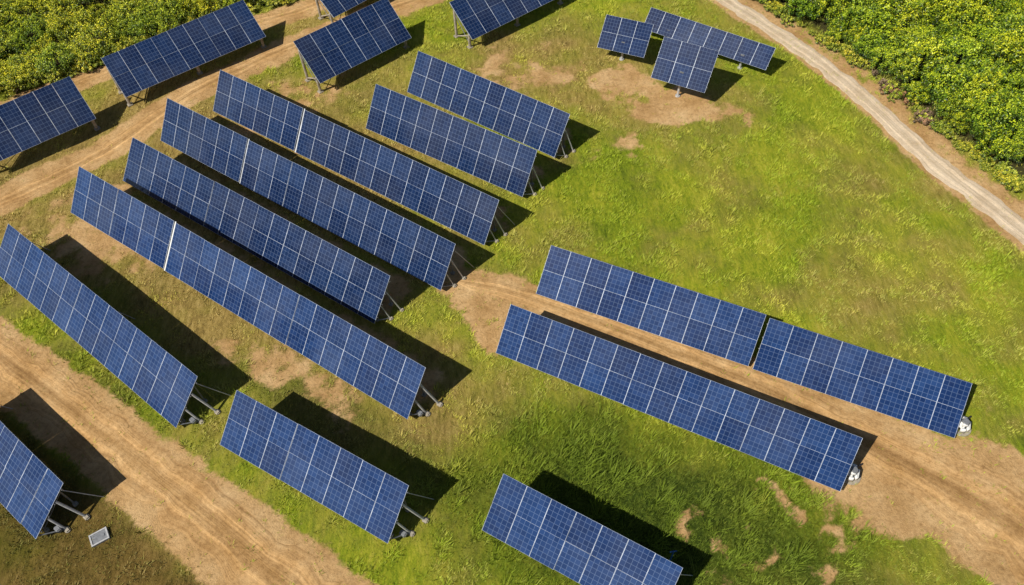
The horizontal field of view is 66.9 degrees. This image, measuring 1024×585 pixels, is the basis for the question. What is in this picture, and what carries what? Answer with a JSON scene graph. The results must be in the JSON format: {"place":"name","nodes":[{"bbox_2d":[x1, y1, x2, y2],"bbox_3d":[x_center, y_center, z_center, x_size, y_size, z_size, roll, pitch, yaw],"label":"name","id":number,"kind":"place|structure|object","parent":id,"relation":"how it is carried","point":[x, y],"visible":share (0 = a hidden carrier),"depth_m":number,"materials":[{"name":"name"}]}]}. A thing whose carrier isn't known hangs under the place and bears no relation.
{"place":"outdoors","nodes":[
{"label":"outdoors","id":0,"kind":"place"},
{"bbox_2d":[14,0,322,101],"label":"dirt path","id":1,"kind":"structure","parent":0,"point":[261,21],"depth_m":80.25,"materials":[{"name":"brown soil"}]},
{"bbox_2d":[0,332,347,584],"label":"dirt road","id":2,"kind":"structure","parent":0,"point":[186,494],"depth_m":50.63,"materials":[{"name":"brown soil"}]},
{"bbox_2d":[0,0,430,208],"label":"dirt path","id":3,"kind":"structure","parent":0,"point":[106,149],"depth_m":70.68,"materials":[{"name":"brown soil"}]},
{"bbox_2d":[0,0,1023,584],"bbox_3d":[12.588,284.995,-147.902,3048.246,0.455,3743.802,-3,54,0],"label":"ground","id":4,"kind":"structure","parent":0,"point":[902,514],"depth_m":58.29,"materials":[{"name":"green plant"}]},
{"bbox_2d":[0,31,22,59],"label":"shrub","id":5,"kind":"object","parent":4,"relation":"on","point":[9,43],"visible":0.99,"depth_m":76.55,"materials":[{"name":"green plant"}]},
{"bbox_2d":[3,80,23,96],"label":"bush","id":6,"kind":"object","parent":4,"relation":"on","point":[10,87],"visible":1,"depth_m":73.58,"materials":[{"name":"green plant"}]},
{"bbox_2d":[0,66,34,90],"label":"shrub","id":7,"kind":"object","parent":4,"relation":"on","point":[18,76],"visible":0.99,"depth_m":74.06,"materials":[{"name":"green plant"}]},
{"bbox_2d":[0,14,36,47],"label":"shrub","id":8,"kind":"object","parent":4,"relation":"on","point":[7,31],"visible":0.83,"depth_m":78.31,"materials":[{"name":"green plant"}]},
{"bbox_2d":[2,49,34,74],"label":"shrub","id":9,"kind":"object","parent":4,"relation":"on","point":[16,58],"visible":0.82,"depth_m":75.69,"materials":[{"name":"green plant"}]},
{"bbox_2d":[0,0,47,21],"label":"shrub","id":10,"kind":"object","parent":4,"relation":"on","point":[19,9],"visible":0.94,"depth_m":80.11,"materials":[{"name":"green plant"}]},
{"bbox_2d":[6,21,51,56],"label":"shrub","id":11,"kind":"object","parent":4,"relation":"on","point":[35,39],"visible":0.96,"depth_m":77.51,"materials":[{"name":"green plant"}]},
{"bbox_2d":[16,57,52,79],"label":"shrub","id":12,"kind":"object","parent":4,"relation":"on","point":[28,62],"visible":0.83,"depth_m":75.05,"materials":[{"name":"green plant"}]},
{"bbox_2d":[22,12,52,35],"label":"shrub","id":13,"kind":"object","parent":4,"relation":"on","point":[31,18],"visible":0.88,"depth_m":79.14,"materials":[{"name":"green plant"}]},
{"bbox_2d":[26,33,61,57],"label":"shrub","id":14,"kind":"object","parent":4,"relation":"on","point":[36,47],"visible":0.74,"depth_m":76.72,"materials":[{"name":"green plant"}]},
{"bbox_2d":[0,76,100,160],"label":"solar table","id":15,"kind":"object","parent":4,"relation":"on","point":[23,134],"visible":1,"depth_m":67.97,"materials":[{"name":"blue glass"}]},
{"bbox_2d":[0,406,103,538],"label":"solar table","id":16,"kind":"object","parent":4,"relation":"on","point":[31,484],"visible":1,"depth_m":48.78,"materials":[{"name":"blue glass"}]},
{"bbox_2d":[31,41,79,75],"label":"shrub","id":17,"kind":"object","parent":4,"relation":"on","point":[50,63],"visible":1,"depth_m":74.88,"materials":[{"name":"green plant"}]},
{"bbox_2d":[48,69,66,84],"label":"bush","id":18,"kind":"object","parent":4,"relation":"on","point":[60,71],"visible":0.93,"depth_m":74.72,"materials":[{"name":"green plant"}]},
{"bbox_2d":[36,0,85,19],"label":"shrub","id":19,"kind":"object","parent":4,"relation":"on","point":[55,11],"visible":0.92,"depth_m":79.94,"materials":[{"name":"green plant"}]},
{"bbox_2d":[46,14,79,43],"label":"shrub","id":20,"kind":"object","parent":4,"relation":"on","point":[55,31],"visible":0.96,"depth_m":78.02,"materials":[{"name":"green plant"}]},
{"bbox_2d":[37,7,88,32],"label":"shrub","id":21,"kind":"object","parent":4,"relation":"on","point":[72,15],"visible":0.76,"depth_m":79.20,"materials":[{"name":"green plant"}]},
{"bbox_2d":[65,34,101,66],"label":"shrub","id":22,"kind":"object","parent":4,"relation":"on","point":[82,57],"visible":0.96,"depth_m":75.63,"materials":[{"name":"green plant"}]},
{"bbox_2d":[72,59,94,73],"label":"bush","id":23,"kind":"object","parent":4,"relation":"on","point":[77,67],"visible":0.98,"depth_m":75.41,"materials":[{"name":"green plant"}]},
{"bbox_2d":[67,5,102,32],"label":"shrub","id":24,"kind":"object","parent":4,"relation":"on","point":[83,18],"visible":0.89,"depth_m":78.42,"materials":[{"name":"green plant"}]},
{"bbox_2d":[69,16,115,55],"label":"shrub","id":25,"kind":"object","parent":4,"relation":"on","point":[109,36],"visible":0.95,"depth_m":76.78,"materials":[{"name":"green plant"}]},
{"bbox_2d":[88,527,110,547],"bbox_3d":[-25.849,15.334,48.526,1.100,0.200,0.830,-28,58,-17],"label":"ground hatch","id":26,"kind":"object","parent":4,"relation":"on","point":[100,536],"visible":1,"depth_m":48.46,"materials":[{"name":"metal"}]},
{"bbox_2d":[91,5,127,33],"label":"shrub","id":27,"kind":"object","parent":4,"relation":"on","point":[109,22],"visible":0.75,"depth_m":79.03,"materials":[{"name":"green plant"}]},
{"bbox_2d":[0,224,230,427],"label":"solar table","id":28,"kind":"object","parent":4,"relation":"on","point":[160,380],"visible":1,"depth_m":55.66,"materials":[{"name":"blue glass"}]},
{"bbox_2d":[109,19,133,39],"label":"shrub","id":29,"kind":"object","parent":4,"relation":"on","point":[118,31],"visible":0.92,"depth_m":78.22,"materials":[{"name":"green plant"}]},
{"bbox_2d":[106,0,145,24],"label":"shrub","id":30,"kind":"object","parent":4,"relation":"on","point":[122,8],"visible":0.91,"depth_m":79.34,"materials":[{"name":"green plant"}]},
{"bbox_2d":[121,0,163,27],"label":"shrub","id":31,"kind":"object","parent":4,"relation":"on","point":[149,10],"visible":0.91,"depth_m":79.36,"materials":[{"name":"green plant"}]},
{"bbox_2d":[124,12,162,36],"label":"shrub","id":32,"kind":"object","parent":4,"relation":"on","point":[141,26],"visible":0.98,"depth_m":78.08,"materials":[{"name":"green plant"}]},
{"bbox_2d":[152,10,182,32],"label":"shrub","id":33,"kind":"object","parent":4,"relation":"on","point":[164,24],"visible":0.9,"depth_m":78.52,"materials":[{"name":"green plant"}]},
{"bbox_2d":[154,0,194,23],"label":"shrub","id":34,"kind":"object","parent":4,"relation":"on","point":[165,8],"visible":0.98,"depth_m":79.31,"materials":[{"name":"green plant"}]},
{"bbox_2d":[101,0,266,106],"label":"solar table","id":35,"kind":"object","parent":4,"relation":"on","point":[185,47],"visible":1,"depth_m":73.49,"materials":[{"name":"blue glass"}]},
{"bbox_2d":[177,0,204,18],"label":"shrub","id":36,"kind":"object","parent":4,"relation":"on","point":[187,10],"visible":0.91,"depth_m":79.73,"materials":[{"name":"green plant"}]},
{"bbox_2d":[190,0,226,15],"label":"shrub","id":37,"kind":"object","parent":4,"relation":"on","point":[200,5],"visible":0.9,"depth_m":79.66,"materials":[{"name":"green plant"}]},
{"bbox_2d":[71,166,442,418],"bbox_3d":[-20.333,-0.704,57.941,36.362,3.995,3.715,27,59,20],"label":"solar table","id":38,"kind":"object","parent":4,"relation":"on","point":[370,365],"visible":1,"depth_m":56.62,"materials":[{"name":"blue glass"}]},
{"bbox_2d":[123,138,403,323],"bbox_3d":[-20.392,-5.335,61.425,28.520,3.708,3.665,27,59,20],"label":"solar table","id":39,"kind":"object","parent":4,"relation":"on","point":[337,274],"visible":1,"depth_m":60.43,"materials":[{"name":"blue glass"}]},
{"bbox_2d":[161,98,474,289],"bbox_3d":[-17.132,-8.547,63.458,31.738,3.912,3.487,27,59,20],"label":"solar table","id":40,"kind":"object","parent":4,"relation":"on","point":[403,243],"visible":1,"depth_m":62.41,"materials":[{"name":"blue glass"}]},
{"bbox_2d":[220,390,433,542],"bbox_3d":[-12.051,11.009,49.452,14.895,3.646,3.952,24,58,18],"label":"solar table","id":41,"kind":"object","parent":4,"relation":"on","point":[356,490],"visible":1,"depth_m":48.90,"materials":[{"name":"blue glass"}]},
{"bbox_2d":[315,0,365,22],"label":"solar table","id":42,"kind":"object","parent":4,"relation":"on","point":[334,8],"visible":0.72,"depth_m":78.15,"materials":[{"name":"blue glass"}]},
{"bbox_2d":[293,0,410,93],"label":"solar table","id":43,"kind":"object","parent":4,"relation":"on","point":[331,50],"visible":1,"depth_m":73.25,"materials":[{"name":"blue glass"}]},
{"bbox_2d":[213,70,514,244],"bbox_3d":[-13.601,-11.889,65.776,30.858,3.938,3.419,27,59,20],"label":"solar table","id":44,"kind":"object","parent":4,"relation":"on","point":[449,202],"visible":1,"depth_m":64.79,"materials":[{"name":"blue glass"}]},
{"bbox_2d":[366,84,544,196],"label":"solar table","id":45,"kind":"object","parent":4,"relation":"on","point":[503,162],"visible":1,"depth_m":65.66,"materials":[{"name":"blue glass"}]},
{"bbox_2d":[407,51,575,158],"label":"solar table","id":46,"kind":"object","parent":4,"relation":"on","point":[527,120],"visible":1,"depth_m":68.39,"materials":[{"name":"blue glass"}]},
{"bbox_2d":[449,0,562,48],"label":"solar table","id":47,"kind":"object","parent":4,"relation":"on","point":[478,18],"visible":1,"depth_m":75.92,"materials":[{"name":"blue glass"}]},
{"bbox_2d":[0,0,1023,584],"bbox_3d":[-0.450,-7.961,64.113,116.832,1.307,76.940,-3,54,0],"label":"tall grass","id":48,"kind":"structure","parent":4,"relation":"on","point":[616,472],"depth_m":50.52,"materials":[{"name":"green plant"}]},
{"bbox_2d":[482,473,692,584],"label":"solar table","id":49,"kind":"object","parent":4,"relation":"on","point":[519,518],"visible":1,"depth_m":45.70,"materials":[{"name":"blue glass"}]},
{"bbox_2d":[597,15,652,60],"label":"solar tracker","id":50,"kind":"object","parent":4,"relation":"on","point":[625,36],"visible":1,"depth_m":73.21,"materials":[{"name":"blue glass"}]},
{"bbox_2d":[536,245,765,365],"bbox_3d":[9.723,0.954,56.167,16.200,3.056,2.994,19,57,15],"label":"solar table","id":51,"kind":"object","parent":4,"relation":"on","point":[670,311],"visible":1,"depth_m":55.83,"materials":[{"name":"blue glass"}]},
{"bbox_2d":[496,304,862,490],"bbox_3d":[10.450,6.486,51.953,24.230,3.394,3.680,21,57,16],"label":"solar table","id":52,"kind":"object","parent":4,"relation":"on","point":[632,379],"visible":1,"depth_m":51.06,"materials":[{"name":"blue glass"}]},
{"bbox_2d":[651,37,718,97],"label":"solar tracker","id":53,"kind":"object","parent":4,"relation":"on","point":[684,64],"visible":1,"depth_m":69.17,"materials":[{"name":"blue glass"}]},
{"bbox_2d":[645,7,775,69],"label":"solar tracker","id":54,"kind":"object","parent":4,"relation":"on","point":[725,44],"visible":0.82,"depth_m":73.21,"materials":[{"name":"blue glass"}]},
{"bbox_2d":[783,0,819,20],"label":"shrub","id":55,"kind":"object","parent":4,"relation":"on","point":[806,11],"visible":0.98,"depth_m":76.66,"materials":[{"name":"green plant"}]},
{"bbox_2d":[809,0,851,25],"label":"shrub","id":56,"kind":"object","parent":4,"relation":"on","point":[838,4],"visible":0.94,"depth_m":75.16,"materials":[{"name":"green plant"}]},
{"bbox_2d":[824,23,848,41],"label":"shrub","id":57,"kind":"object","parent":4,"relation":"on","point":[832,30],"visible":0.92,"depth_m":74.67,"materials":[{"name":"green plant"}]},
{"bbox_2d":[828,3,855,31],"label":"shrub","id":58,"kind":"object","parent":4,"relation":"on","point":[835,18],"visible":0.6,"depth_m":75.01,"materials":[{"name":"green plant"}]},
{"bbox_2d":[844,463,862,484],"bbox_3d":[21.780,11.322,49.482,1.400,1.056,1.864,21,57,16],"label":"equipment cabinet","id":59,"kind":"object","parent":4,"relation":"on","point":[853,475],"visible":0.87,"depth_m":49.16,"materials":[{"name":"white metal"}]},
{"bbox_2d":[834,0,877,37],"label":"shrub","id":60,"kind":"object","parent":4,"relation":"on","point":[859,13],"visible":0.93,"depth_m":73.71,"materials":[{"name":"green plant"}]},
{"bbox_2d":[843,20,869,46],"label":"shrub","id":61,"kind":"object","parent":4,"relation":"on","point":[850,32],"visible":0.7,"depth_m":73.45,"materials":[{"name":"green plant"}]},
{"bbox_2d":[753,318,971,437],"bbox_3d":[23.476,5.817,52.603,13.380,2.522,3.312,19,57,15],"label":"solar table","id":62,"kind":"object","parent":4,"relation":"on","point":[892,387],"visible":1,"depth_m":52.27,"materials":[{"name":"blue glass"}]},
{"bbox_2d":[850,29,889,58],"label":"shrub","id":63,"kind":"object","parent":4,"relation":"on","point":[864,43],"visible":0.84,"depth_m":72.34,"materials":[{"name":"green plant"}]},
{"bbox_2d":[861,2,893,32],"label":"shrub","id":64,"kind":"object","parent":4,"relation":"on","point":[870,11],"visible":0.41,"depth_m":74.43,"materials":[{"name":"green plant"}]},
{"bbox_2d":[862,39,899,75],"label":"shrub","id":65,"kind":"object","parent":4,"relation":"on","point":[885,53],"visible":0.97,"depth_m":71.33,"materials":[{"name":"green plant"}]},
{"bbox_2d":[855,6,908,50],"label":"shrub","id":66,"kind":"object","parent":4,"relation":"on","point":[873,24],"visible":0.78,"depth_m":72.86,"materials":[{"name":"green plant"}]},
{"bbox_2d":[870,0,915,26],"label":"shrub","id":67,"kind":"object","parent":4,"relation":"on","point":[896,5],"visible":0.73,"depth_m":74.44,"materials":[{"name":"green plant"}]},
{"bbox_2d":[881,21,914,47],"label":"shrub","id":68,"kind":"object","parent":4,"relation":"on","point":[902,31],"visible":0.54,"depth_m":72.77,"materials":[{"name":"green plant"}]},
{"bbox_2d":[884,32,915,60],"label":"shrub","id":69,"kind":"object","parent":4,"relation":"on","point":[898,48],"visible":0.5,"depth_m":71.80,"materials":[{"name":"green plant"}]},
{"bbox_2d":[888,53,917,83],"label":"shrub","id":70,"kind":"object","parent":4,"relation":"on","point":[901,65],"visible":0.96,"depth_m":70.30,"materials":[{"name":"green plant"}]},
{"bbox_2d":[891,0,927,29],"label":"shrub","id":71,"kind":"object","parent":4,"relation":"on","point":[915,18],"visible":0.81,"depth_m":74.01,"materials":[{"name":"green plant"}]},
{"bbox_2d":[889,0,941,29],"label":"shrub","id":72,"kind":"object","parent":4,"relation":"on","point":[919,4],"visible":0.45,"depth_m":74.43,"materials":[{"name":"green plant"}]},
{"bbox_2d":[898,80,934,104],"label":"shrub","id":73,"kind":"object","parent":4,"relation":"on","point":[913,87],"visible":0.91,"depth_m":69.32,"materials":[{"name":"green plant"}]},
{"bbox_2d":[900,26,937,61],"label":"shrub","id":74,"kind":"object","parent":4,"relation":"on","point":[917,35],"visible":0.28,"depth_m":71.73,"materials":[{"name":"green plant"}]},
{"bbox_2d":[891,29,947,78],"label":"shrub","id":75,"kind":"object","parent":4,"relation":"on","point":[918,50],"visible":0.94,"depth_m":69.65,"materials":[{"name":"green plant"}]},
{"bbox_2d":[900,18,941,39],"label":"shrub","id":76,"kind":"object","parent":4,"relation":"on","point":[925,29],"visible":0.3,"depth_m":73.61,"materials":[{"name":"green plant"}]},
{"bbox_2d":[920,27,950,51],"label":"shrub","id":77,"kind":"object","parent":4,"relation":"on","point":[938,36],"visible":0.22,"depth_m":72.59,"materials":[{"name":"green plant"}]},
{"bbox_2d":[916,56,973,103],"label":"shrub","id":78,"kind":"object","parent":4,"relation":"on","point":[945,76],"visible":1,"depth_m":67.92,"materials":[{"name":"green plant"}]},
{"bbox_2d":[916,0,973,31],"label":"shrub","id":79,"kind":"object","parent":4,"relation":"on","point":[947,6],"visible":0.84,"depth_m":73.32,"materials":[{"name":"green plant"}]},
{"bbox_2d":[932,91,960,118],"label":"shrub","id":80,"kind":"object","parent":4,"relation":"on","point":[951,108],"visible":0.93,"depth_m":67.47,"materials":[{"name":"green plant"}]},
{"bbox_2d":[935,21,966,51],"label":"shrub","id":81,"kind":"object","parent":4,"relation":"on","point":[950,33],"visible":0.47,"depth_m":72.69,"materials":[{"name":"green plant"}]},
{"bbox_2d":[932,0,973,35],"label":"shrub","id":82,"kind":"object","parent":4,"relation":"on","point":[959,17],"visible":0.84,"depth_m":72.79,"materials":[{"name":"green plant"}]},
{"bbox_2d":[943,111,970,134],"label":"shrub","id":83,"kind":"object","parent":4,"relation":"on","point":[961,115],"visible":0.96,"depth_m":66.83,"materials":[{"name":"green plant"}]},
{"bbox_2d":[937,29,986,72],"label":"shrub","id":84,"kind":"object","parent":4,"relation":"on","point":[968,53],"visible":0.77,"depth_m":70.03,"materials":[{"name":"green plant"}]},
{"bbox_2d":[943,59,981,85],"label":"shrub","id":85,"kind":"object","parent":4,"relation":"on","point":[973,73],"visible":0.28,"depth_m":69.20,"materials":[{"name":"green plant"}]},
{"bbox_2d":[956,416,971,436],"bbox_3d":[29.909,8.570,51.302,1.400,1.056,1.864,19,57,15],"label":"equipment cabinet","id":86,"kind":"object","parent":4,"relation":"on","point":[964,427],"visible":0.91,"depth_m":50.96,"materials":[{"name":"white metal"}]},
{"bbox_2d":[944,77,988,112],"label":"shrub","id":87,"kind":"object","parent":4,"relation":"on","point":[979,89],"visible":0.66,"depth_m":67.45,"materials":[{"name":"green plant"}]},
{"bbox_2d":[948,30,987,64],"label":"shrub","id":88,"kind":"object","parent":4,"relation":"on","point":[969,38],"visible":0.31,"depth_m":71.42,"materials":[{"name":"green plant"}]},
{"bbox_2d":[955,0,1000,36],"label":"shrub","id":89,"kind":"object","parent":4,"relation":"on","point":[981,11],"visible":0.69,"depth_m":73.35,"materials":[{"name":"green plant"}]},
{"bbox_2d":[958,17,999,55],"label":"shrub","id":90,"kind":"object","parent":4,"relation":"on","point":[978,27],"visible":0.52,"depth_m":72.59,"materials":[{"name":"green plant"}]},
{"bbox_2d":[955,89,1002,120],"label":"shrub","id":91,"kind":"object","parent":4,"relation":"on","point":[972,99],"visible":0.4,"depth_m":66.64,"materials":[{"name":"green plant"}]},
{"bbox_2d":[963,65,1003,98],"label":"shrub","id":92,"kind":"object","parent":4,"relation":"on","point":[985,82],"visible":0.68,"depth_m":67.47,"materials":[{"name":"green plant"}]},
{"bbox_2d":[957,88,1018,139],"bbox_3d":[40.342,-14.508,65.530,4.436,4.672,5.204,27,59,20],"label":"shrub","id":93,"kind":"object","parent":4,"relation":"on","point":[977,124],"visible":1,"depth_m":64.63,"materials":[{"name":"green plant"}]},
{"bbox_2d":[966,58,1013,97],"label":"shrub","id":94,"kind":"object","parent":4,"relation":"on","point":[984,68],"visible":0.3,"depth_m":68.53,"materials":[{"name":"green plant"}]},
{"bbox_2d":[975,0,1004,19],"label":"shrub","id":95,"kind":"object","parent":4,"relation":"on","point":[991,9],"visible":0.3,"depth_m":75.42,"materials":[{"name":"green plant"}]},
{"bbox_2d":[969,122,1015,161],"bbox_3d":[40.531,-12.452,64.967,3.564,2.985,3.243,4,54,5],"label":"shrub","id":96,"kind":"object","parent":4,"relation":"on","point":[999,145],"visible":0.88,"depth_m":64.52,"materials":[{"name":"green plant"}]},
{"bbox_2d":[970,16,1019,49],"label":"shrub","id":97,"kind":"object","parent":4,"relation":"on","point":[997,28],"visible":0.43,"depth_m":72.69,"materials":[{"name":"green plant"}]},
{"bbox_2d":[980,84,1023,121],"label":"shrub","id":98,"kind":"object","parent":4,"relation":"on","point":[1010,99],"visible":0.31,"depth_m":66.88,"materials":[{"name":"green plant"}]},
{"bbox_2d":[987,28,1023,72],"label":"shrub","id":99,"kind":"object","parent":4,"relation":"on","point":[998,51],"visible":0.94,"depth_m":69.80,"materials":[{"name":"green plant"}]},
{"bbox_2d":[994,161,1017,176],"bbox_3d":[40.969,-10.223,64.373,1.399,1.378,1.958,-14,55,-8],"label":"bush","id":100,"kind":"object","parent":4,"relation":"on","point":[1006,171],"visible":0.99,"depth_m":64.08,"materials":[{"name":"green plant"}]},
{"bbox_2d":[990,25,1023,68],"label":"shrub","id":101,"kind":"object","parent":4,"relation":"on","point":[1016,37],"visible":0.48,"depth_m":70.41,"materials":[{"name":"green plant"}]},
{"bbox_2d":[997,10,1023,49],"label":"shrub","id":102,"kind":"object","parent":4,"relation":"on","point":[1011,26],"visible":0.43,"depth_m":71.23,"materials":[{"name":"green plant"}]},
{"bbox_2d":[997,72,1023,100],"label":"shrub","id":103,"kind":"object","parent":4,"relation":"on","point":[1018,81],"visible":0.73,"depth_m":67.73,"materials":[{"name":"green plant"}]},
{"bbox_2d":[999,137,1023,163],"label":"shrub","id":104,"kind":"object","parent":4,"relation":"on","point":[1019,154],"visible":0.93,"depth_m":64.22,"materials":[{"name":"green plant"}]},
{"bbox_2d":[1001,117,1023,148],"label":"shrub","id":105,"kind":"object","parent":4,"relation":"on","point":[1019,132],"visible":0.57,"depth_m":65.36,"materials":[{"name":"green plant"}]},
{"bbox_2d":[456,278,1023,584],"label":"dirt road","id":106,"kind":"structure","parent":0,"point":[904,460],"depth_m":50.59,"materials":[{"name":"brown soil"}]},
{"bbox_2d":[716,0,1023,244],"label":"gravel road","id":107,"kind":"structure","parent":0,"point":[950,175],"depth_m":68.28,"materials":[{"name":"beige gravel"}]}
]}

